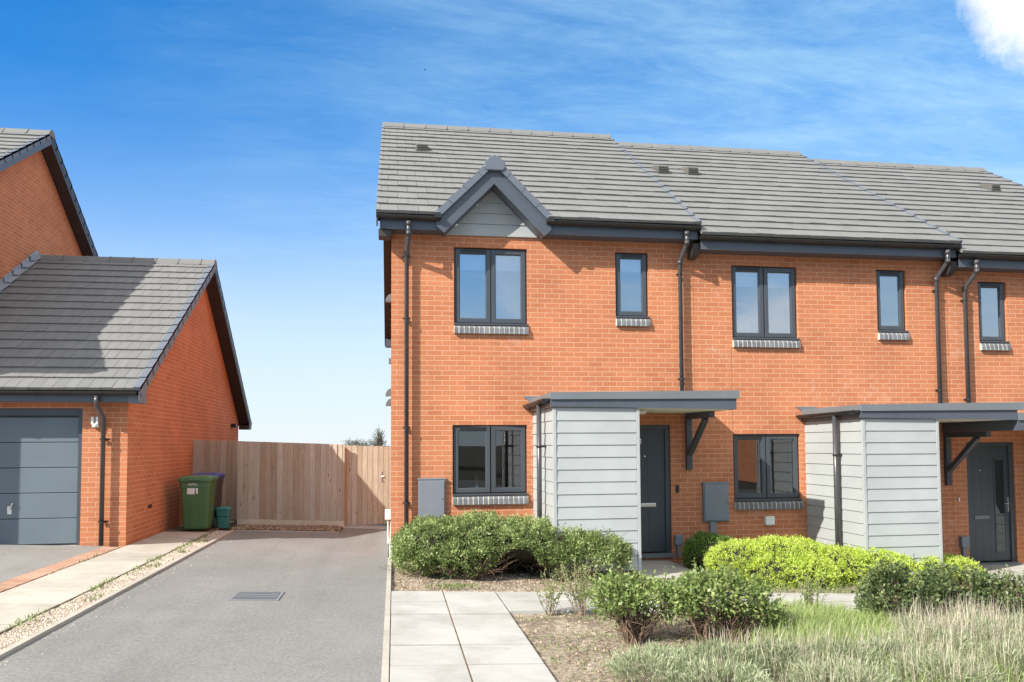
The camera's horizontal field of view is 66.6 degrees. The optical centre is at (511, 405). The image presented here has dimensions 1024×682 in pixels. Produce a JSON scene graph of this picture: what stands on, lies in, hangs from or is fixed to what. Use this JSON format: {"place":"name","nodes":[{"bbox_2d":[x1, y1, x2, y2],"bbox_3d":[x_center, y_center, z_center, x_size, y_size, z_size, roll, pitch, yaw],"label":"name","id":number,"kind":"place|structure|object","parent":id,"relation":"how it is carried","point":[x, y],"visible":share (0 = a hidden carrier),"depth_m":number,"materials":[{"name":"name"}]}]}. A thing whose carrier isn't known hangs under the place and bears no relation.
{"place":"outdoors","nodes":[
{"label":"outdoors","id":0,"kind":"place"},
{"bbox_2d":[0,532,209,632],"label":"garage path","id":1,"kind":"structure","parent":0,"point":[48,592],"depth_m":9.01,"materials":[{"name":"concrete"}]},
{"bbox_2d":[0,531,388,681],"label":"driveway","id":2,"kind":"structure","parent":0,"point":[322,619],"depth_m":7.03,"materials":[{"name":"grey asphalt"}]},
{"bbox_2d":[4,533,235,664],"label":"loose pebbles","id":3,"kind":"object","parent":2,"relation":"on","point":[116,603],"visible":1,"depth_m":7.72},
{"bbox_2d":[228,591,284,600],"bbox_3d":[-2.711,2.035,8.301,0.500,0.043,0.480,0,-3,-9],"label":"drain grate","id":4,"kind":"object","parent":2,"relation":"on","point":[256,595],"visible":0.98,"depth_m":8.28,"materials":[{"name":"grey metal"}]},
{"bbox_2d":[3,446,389,581],"bbox_3d":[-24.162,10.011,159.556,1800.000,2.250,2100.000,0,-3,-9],"label":"ground","id":5,"kind":"structure","parent":0,"point":[234,524],"depth_m":22.13,"materials":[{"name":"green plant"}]},
{"bbox_2d":[0,128,98,390],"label":"detached house","id":6,"kind":"structure","parent":5,"relation":"on","point":[40,209],"depth_m":15.98,"materials":[{"name":"orange brick"}]},
{"bbox_2d":[0,545,103,582],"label":"garage apron","id":7,"kind":"object","parent":5,"relation":"on","point":[17,560],"visible":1,"depth_m":10.51,"materials":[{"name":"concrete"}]},
{"bbox_2d":[0,547,119,592],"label":"brick edging","id":8,"kind":"object","parent":5,"relation":"on","point":[17,581],"visible":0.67,"depth_m":9.49,"materials":[{"name":"brick"}]},
{"bbox_2d":[0,530,225,649],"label":"gravel strip","id":9,"kind":"object","parent":5,"relation":"on","point":[54,615],"visible":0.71,"depth_m":7.58,"materials":[{"name":"beige gravel"}]},
{"bbox_2d":[0,531,227,650],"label":"pebbles","id":10,"kind":"object","parent":9,"relation":"on","point":[20,633],"visible":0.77,"depth_m":8.04,"materials":[{"name":"beige gravel"}]},
{"bbox_2d":[0,522,232,633],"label":"path bedding","id":11,"kind":"object","parent":5,"relation":"on","point":[181,529],"visible":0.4,"depth_m":13.93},
{"bbox_2d":[178,475,218,528],"bbox_3d":[-5.689,1.760,14.160,0.585,0.990,0.723,0,-3,-9],"label":"wheelie bin","id":12,"kind":"object","parent":11,"relation":"on","point":[197,496],"visible":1,"depth_m":13.90,"materials":[{"name":"green plastic"}]},
{"bbox_2d":[215,506,231,527],"bbox_3d":[-5.420,2.099,14.651,0.284,0.385,0.272,0,-3,-9],"label":"food caddy","id":13,"kind":"object","parent":11,"relation":"on","point":[223,515],"visible":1,"depth_m":14.57,"materials":[{"name":"teal plastic"}]},
{"bbox_2d":[0,530,234,658],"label":"kerb","id":14,"kind":"structure","parent":5,"relation":"on","point":[35,636],"depth_m":7.51,"materials":[{"name":"concrete"}]},
{"bbox_2d":[0,249,251,552],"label":"garage","id":15,"kind":"structure","parent":5,"relation":"on","point":[144,349],"depth_m":12.88,"materials":[{"name":"orange brick"}]},
{"bbox_2d":[0,408,82,544],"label":"garage door","id":16,"kind":"structure","parent":15,"relation":"in","point":[41,448],"depth_m":11.80,"materials":[{"name":"paint"}]},
{"bbox_2d":[193,440,237,518],"bbox_3d":[-5.836,1.587,15.921,1.287,1.766,0.162,0,-3,-9],"label":"board fence","id":17,"kind":"object","parent":5,"relation":"on","point":[214,456],"visible":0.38,"depth_m":15.85,"materials":[{"name":"brown wood"}]},
{"bbox_2d":[230,524,342,531],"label":"bark litter","id":18,"kind":"object","parent":5,"relation":"on","point":[282,527],"visible":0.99,"depth_m":14.76,"materials":[{"name":"brown wood"}]},
{"bbox_2d":[235,530,339,532],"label":"kerb","id":19,"kind":"structure","parent":5,"relation":"on","point":[290,531],"depth_m":14.31,"materials":[{"name":"concrete"}]},
{"bbox_2d":[237,441,344,526],"bbox_3d":[-4.332,1.599,15.338,2.037,1.802,0.162,0,-3,-9],"label":"board fence","id":20,"kind":"object","parent":5,"relation":"on","point":[280,483],"visible":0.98,"depth_m":15.27,"materials":[{"name":"brown wood"}]},
{"bbox_2d":[341,438,361,445],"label":"distant tree","id":21,"kind":"object","parent":5,"relation":"on","point":[356,440],"visible":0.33,"depth_m":167.25,"materials":[{"name":"green plant"}]},
{"bbox_2d":[345,439,371,450],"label":"distant tree","id":22,"kind":"object","parent":5,"relation":"on","point":[358,443],"visible":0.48,"depth_m":158.33,"materials":[{"name":"green plant"}]},
{"bbox_2d":[342,524,389,533],"bbox_3d":[-2.903,2.468,15.592,0.920,0.147,0.640,0,-3,-9],"label":"gate step","id":23,"kind":"object","parent":5,"relation":"on","point":[366,526],"visible":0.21,"depth_m":15.43,"materials":[{"name":"concrete"}]},
{"bbox_2d":[359,439,382,445],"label":"distant tree","id":24,"kind":"object","parent":5,"relation":"on","point":[372,443],"visible":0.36,"depth_m":164.54,"materials":[{"name":"green plant"}]},
{"bbox_2d":[372,428,386,449],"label":"distant tree","id":25,"kind":"object","parent":5,"relation":"on","point":[378,438],"visible":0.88,"depth_m":100.24,"materials":[{"name":"green plant"}]},
{"bbox_2d":[381,557,390,681],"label":"kerb","id":26,"kind":"structure","parent":5,"relation":"on","point":[385,662],"depth_m":6.88,"materials":[{"name":"concrete"}]},
{"bbox_2d":[389,592,472,681],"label":"path bedding","id":27,"kind":"object","parent":5,"relation":"on","point":[406,645],"visible":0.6,"depth_m":6.46,"materials":[{"name":"grey concrete"}]},
{"bbox_2d":[376,122,739,574],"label":"terraced house","id":28,"kind":"structure","parent":5,"relation":"on","point":[538,315],"depth_m":11.91,"materials":[{"name":"orange brick"}]},
{"bbox_2d":[345,445,390,526],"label":"garden gate","id":29,"kind":"structure","parent":28,"relation":"attached to","point":[357,459],"depth_m":15.62,"materials":[{"name":"brown wood"}]},
{"bbox_2d":[475,473,478,487],"bbox_3d":[-0.537,1.181,11.924,0.070,0.300,0.064,0,-3,-9],"label":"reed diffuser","id":30,"kind":"object","parent":28,"relation":"on","point":[477,476],"visible":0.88,"depth_m":11.91,"materials":[{"name":"white glass"}]},
{"bbox_2d":[453,425,528,504],"bbox_3d":[-0.330,0.893,11.762,1.140,1.184,0.184,0,-3,-9],"label":"window","id":31,"kind":"structure","parent":28,"relation":"in","point":[481,496],"depth_m":11.72,"materials":[{"name":"paint"}]},
{"bbox_2d":[454,248,528,334],"bbox_3d":[-0.323,-1.736,11.895,1.133,1.319,0.185,0,-3,-9],"label":"window","id":32,"kind":"structure","parent":28,"relation":"in","point":[490,284],"depth_m":11.90,"materials":[{"name":"glass"}]},
{"bbox_2d":[615,253,649,326],"bbox_3d":[1.874,-1.809,12.231,0.542,1.164,0.184,0,-3,-9],"label":"window","id":33,"kind":"structure","parent":28,"relation":"in","point":[630,269],"depth_m":12.25,"materials":[{"name":"glass"}]},
{"bbox_2d":[640,425,673,557],"bbox_3d":[2.029,1.326,12.096,0.925,2.050,0.170,0,-3,-9],"label":"door","id":34,"kind":"structure","parent":28,"relation":"in","point":[654,439],"depth_m":12.15,"materials":[{"name":"paint"}]},
{"bbox_2d":[389,561,1023,681],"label":"soil bed","id":35,"kind":"object","parent":5,"relation":"on","point":[560,623],"visible":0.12,"depth_m":7.32,"materials":[{"name":"brown soil"}]},
{"bbox_2d":[4,526,481,631],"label":"weeds","id":36,"kind":"object","parent":35,"relation":"on","point":[446,584],"visible":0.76,"depth_m":9.26,"materials":[{"name":"green plant"}]},
{"bbox_2d":[380,508,634,583],"bbox_3d":[-0.028,1.890,10.445,3.435,1.048,1.823,0,-3,-9],"label":"hedge shrub","id":37,"kind":"object","parent":35,"relation":"on","point":[473,547],"visible":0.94,"depth_m":10.01,"materials":[{"name":"green plant"}]},
{"bbox_2d":[536,566,568,615],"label":"weed plant","id":38,"kind":"object","parent":35,"relation":"on","point":[550,593],"visible":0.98,"depth_m":7.94,"materials":[{"name":"green plant"}]},
{"bbox_2d":[555,557,612,615],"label":"weed plant","id":39,"kind":"object","parent":35,"relation":"on","point":[579,599],"visible":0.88,"depth_m":7.98,"materials":[{"name":"green plant"}]},
{"bbox_2d":[575,560,695,645],"bbox_3d":[1.112,1.784,7.075,1.045,0.718,0.748,0,-3,-9],"label":"leafy shrub","id":40,"kind":"object","parent":35,"relation":"on","point":[633,594],"visible":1,"depth_m":6.95,"materials":[{"name":"green plant"}]},
{"bbox_2d":[604,637,708,681],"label":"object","id":41,"kind":"object","parent":35,"relation":"on","point":[619,662],"visible":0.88,"depth_m":5.72,"materials":[{"name":"green plant"}]},
{"bbox_2d":[680,530,740,570],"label":"mound shrub","id":42,"kind":"object","parent":35,"relation":"on","point":[697,545],"visible":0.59,"depth_m":11.37,"materials":[{"name":"green plant"}]},
{"bbox_2d":[656,646,780,681],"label":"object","id":43,"kind":"object","parent":35,"relation":"on","point":[709,667],"visible":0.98,"depth_m":5.46,"materials":[{"name":"green plant"}]},
{"bbox_2d":[666,625,777,681],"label":"lavender clump","id":44,"kind":"object","parent":35,"relation":"on","point":[711,647],"visible":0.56,"depth_m":5.93,"materials":[{"name":"green plant"}]},
{"bbox_2d":[656,561,794,643],"bbox_3d":[1.947,1.828,7.211,1.398,0.809,0.768,0,-3,-9],"label":"leafy shrub","id":45,"kind":"object","parent":35,"relation":"on","point":[702,586],"visible":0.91,"depth_m":7.06,"materials":[{"name":"green plant"}]},
{"bbox_2d":[518,612,1019,681],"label":"weeds","id":46,"kind":"object","parent":35,"relation":"on","point":[661,639],"visible":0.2,"depth_m":6.82,"materials":[{"name":"green plant"}]},
{"bbox_2d":[702,534,842,589],"bbox_3d":[3.603,2.101,10.733,1.845,0.786,1.713,0,-3,-9],"label":"mound shrub","id":47,"kind":"object","parent":35,"relation":"on","point":[779,559],"visible":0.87,"depth_m":10.36,"materials":[{"name":"green plant"}]},
{"bbox_2d":[724,621,833,678],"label":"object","id":48,"kind":"object","parent":35,"relation":"on","point":[780,647],"visible":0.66,"depth_m":5.99,"materials":[{"name":"plant"}]},
{"bbox_2d":[794,571,828,607],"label":"weed plant","id":49,"kind":"object","parent":35,"relation":"on","point":[806,595],"visible":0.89,"depth_m":8.35,"materials":[{"name":"green plant"}]},
{"bbox_2d":[774,639,900,681],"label":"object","id":50,"kind":"object","parent":35,"relation":"on","point":[805,671],"visible":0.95,"depth_m":5.56,"materials":[{"name":"green plant"}]},
{"bbox_2d":[788,619,888,679],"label":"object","id":51,"kind":"object","parent":35,"relation":"on","point":[847,646],"visible":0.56,"depth_m":6.11,"materials":[{"name":"plant"}]},
{"bbox_2d":[678,597,1011,679],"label":"grass","id":52,"kind":"structure","parent":35,"relation":"on","point":[847,616],"depth_m":7.43,"materials":[{"name":"green plant"}]},
{"bbox_2d":[682,605,1023,681],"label":"dry grass","id":53,"kind":"structure","parent":35,"relation":"on","point":[773,672],"depth_m":6.21,"materials":[{"name":"beige plant"}]},
{"bbox_2d":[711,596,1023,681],"bbox_3d":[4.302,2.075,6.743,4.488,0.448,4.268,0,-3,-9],"label":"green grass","id":54,"kind":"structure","parent":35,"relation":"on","point":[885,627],"depth_m":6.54,"materials":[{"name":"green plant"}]},
{"bbox_2d":[816,542,923,585],"bbox_3d":[4.881,2.277,10.889,1.795,0.767,1.370,0,-3,-9],"label":"mound shrub","id":55,"kind":"object","parent":35,"relation":"on","point":[849,561],"visible":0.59,"depth_m":10.59,"materials":[{"name":"green plant"}]},
{"bbox_2d":[743,579,1023,593],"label":"dry weeds","id":56,"kind":"object","parent":35,"relation":"on","point":[838,590],"visible":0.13,"depth_m":9.83,"materials":[{"name":"beige plant"}]},
{"bbox_2d":[848,620,945,676],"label":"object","id":57,"kind":"object","parent":35,"relation":"on","point":[896,644],"visible":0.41,"depth_m":6.28,"materials":[{"name":"plant"}]},
{"bbox_2d":[851,555,945,618],"bbox_3d":[4.066,1.999,8.274,1.094,0.808,0.781,0,-3,-9],"label":"leafy shrub","id":58,"kind":"object","parent":35,"relation":"on","point":[893,582],"visible":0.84,"depth_m":8.16,"materials":[{"name":"green plant"}]},
{"bbox_2d":[883,590,962,630],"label":"lavender clump","id":59,"kind":"object","parent":35,"relation":"on","point":[916,617],"visible":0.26,"depth_m":7.34,"materials":[{"name":"plant"}]},
{"bbox_2d":[877,602,989,658],"bbox_3d":[3.566,1.918,6.674,0.956,0.501,0.850,0,-3,-9],"label":"lavender clump","id":60,"kind":"object","parent":35,"relation":"on","point":[934,631],"visible":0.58,"depth_m":6.59,"materials":[{"name":"plant"}]},
{"bbox_2d":[874,633,1008,681],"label":"lavender clump","id":61,"kind":"object","parent":35,"relation":"on","point":[950,664],"visible":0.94,"depth_m":5.76,"materials":[{"name":"green plant"}]},
{"bbox_2d":[910,553,991,581],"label":"mound shrub","id":62,"kind":"object","parent":35,"relation":"on","point":[953,559],"visible":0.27,"depth_m":11.07,"materials":[{"name":"green plant"}]},
{"bbox_2d":[911,559,998,619],"bbox_3d":[4.709,2.049,8.387,1.002,0.847,0.738,0,-3,-9],"label":"leafy shrub","id":63,"kind":"object","parent":35,"relation":"on","point":[951,587],"visible":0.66,"depth_m":8.25,"materials":[{"name":"green plant"}]},
{"bbox_2d":[934,591,1003,635],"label":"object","id":64,"kind":"object","parent":35,"relation":"on","point":[968,611],"visible":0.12,"depth_m":7.62,"materials":[{"name":"plant"}]},
{"bbox_2d":[923,591,1023,651],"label":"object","id":65,"kind":"object","parent":35,"relation":"on","point":[977,630],"visible":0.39,"depth_m":6.92,"materials":[{"name":"plant"}]},
{"bbox_2d":[955,564,1023,620],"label":"leafy shrub","id":66,"kind":"object","parent":35,"relation":"on","point":[1004,592],"visible":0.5,"depth_m":8.37,"materials":[{"name":"green plant"}]},
{"bbox_2d":[957,620,1023,681],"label":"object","id":67,"kind":"object","parent":35,"relation":"on","point":[1018,650],"visible":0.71,"depth_m":6.17,"materials":[{"name":"green plant"}]},
{"bbox_2d":[977,598,1023,642],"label":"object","id":68,"kind":"object","parent":35,"relation":"on","point":[1017,618],"visible":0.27,"depth_m":7.25,"materials":[{"name":"plant"}]},
{"bbox_2d":[618,142,1023,566],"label":"terraced house","id":69,"kind":"structure","parent":5,"relation":"on","point":[820,320],"depth_m":12.53,"materials":[{"name":"orange brick"}]},
{"bbox_2d":[731,266,800,347],"bbox_3d":[4.058,-1.578,12.550,1.133,1.319,0.184,0,-3,-9],"label":"window","id":70,"kind":"structure","parent":69,"relation":"in","point":[763,298],"depth_m":12.56,"materials":[{"name":"glass"}]},
{"bbox_2d":[733,434,803,509],"bbox_3d":[4.029,1.056,12.535,1.190,1.188,0.427,0,-3,-9],"label":"window","id":71,"kind":"structure","parent":69,"relation":"in","point":[769,500],"depth_m":12.41,"materials":[{"name":"paint"}]},
{"bbox_2d":[876,271,909,339],"bbox_3d":[6.256,-1.650,12.886,0.542,1.164,0.184,0,-3,-9],"label":"window","id":72,"kind":"structure","parent":69,"relation":"in","point":[889,284],"depth_m":12.91,"materials":[{"name":"glass"}]},
{"bbox_2d":[812,159,1023,564],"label":"terraced house","id":73,"kind":"structure","parent":5,"relation":"on","point":[979,211],"depth_m":13.06,"materials":[{"name":"orange brick"}]},
{"bbox_2d":[966,442,1020,564],"bbox_3d":[7.959,1.638,12.977,0.925,2.050,0.170,0,-3,-9],"label":"door","id":74,"kind":"structure","parent":73,"relation":"in","point":[990,485],"depth_m":13.00,"materials":[{"name":"paint"}]},
{"bbox_2d":[978,282,1010,350],"bbox_3d":[8.088,-1.497,13.155,0.542,1.164,0.183,0,-3,-9],"label":"window","id":75,"kind":"structure","parent":73,"relation":"in","point":[990,295],"depth_m":13.18,"materials":[{"name":"glass"}]},
{"bbox_2d":[251,528,386,533],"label":"driveway end","id":76,"kind":"structure","parent":0,"point":[356,530],"depth_m":14.84,"materials":[{"name":"concrete"}]},
{"bbox_2d":[390,591,556,681],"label":"front path","id":77,"kind":"structure","parent":0,"point":[497,646],"depth_m":6.61,"materials":[{"name":"concrete"}]},
{"bbox_2d":[0,0,1023,445],"label":"sky","id":78,"kind":"structure","parent":0,"point":[243,135],"materials":[{"name":"blue"}]},
{"bbox_2d":[630,560,697,580],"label":"path","id":79,"kind":"structure","parent":0,"point":[651,566],"depth_m":11.18,"materials":[{"name":"concrete"}]},
{"bbox_2d":[497,592,1016,614],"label":"cross path","id":80,"kind":"structure","parent":0,"point":[520,602],"depth_m":8.66,"materials":[{"name":"concrete"}]},
{"bbox_2d":[974,564,1023,585],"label":"path","id":81,"kind":"structure","parent":0,"point":[1017,568],"depth_m":12.31,"materials":[{"name":"concrete"}]},
{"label":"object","id":82,"kind":"structure","parent":0,"visible":0},
{"bbox_2d":[191,472,224,518],"bbox_3d":[-5.787,1.783,14.812,0.555,1.010,0.703,0,-3,-9],"label":"wheelie bin","id":83,"kind":"object","parent":82,"relation":"on","point":[218,494],"visible":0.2,"depth_m":14.66,"materials":[{"name":"blue plastic"}]}
]}

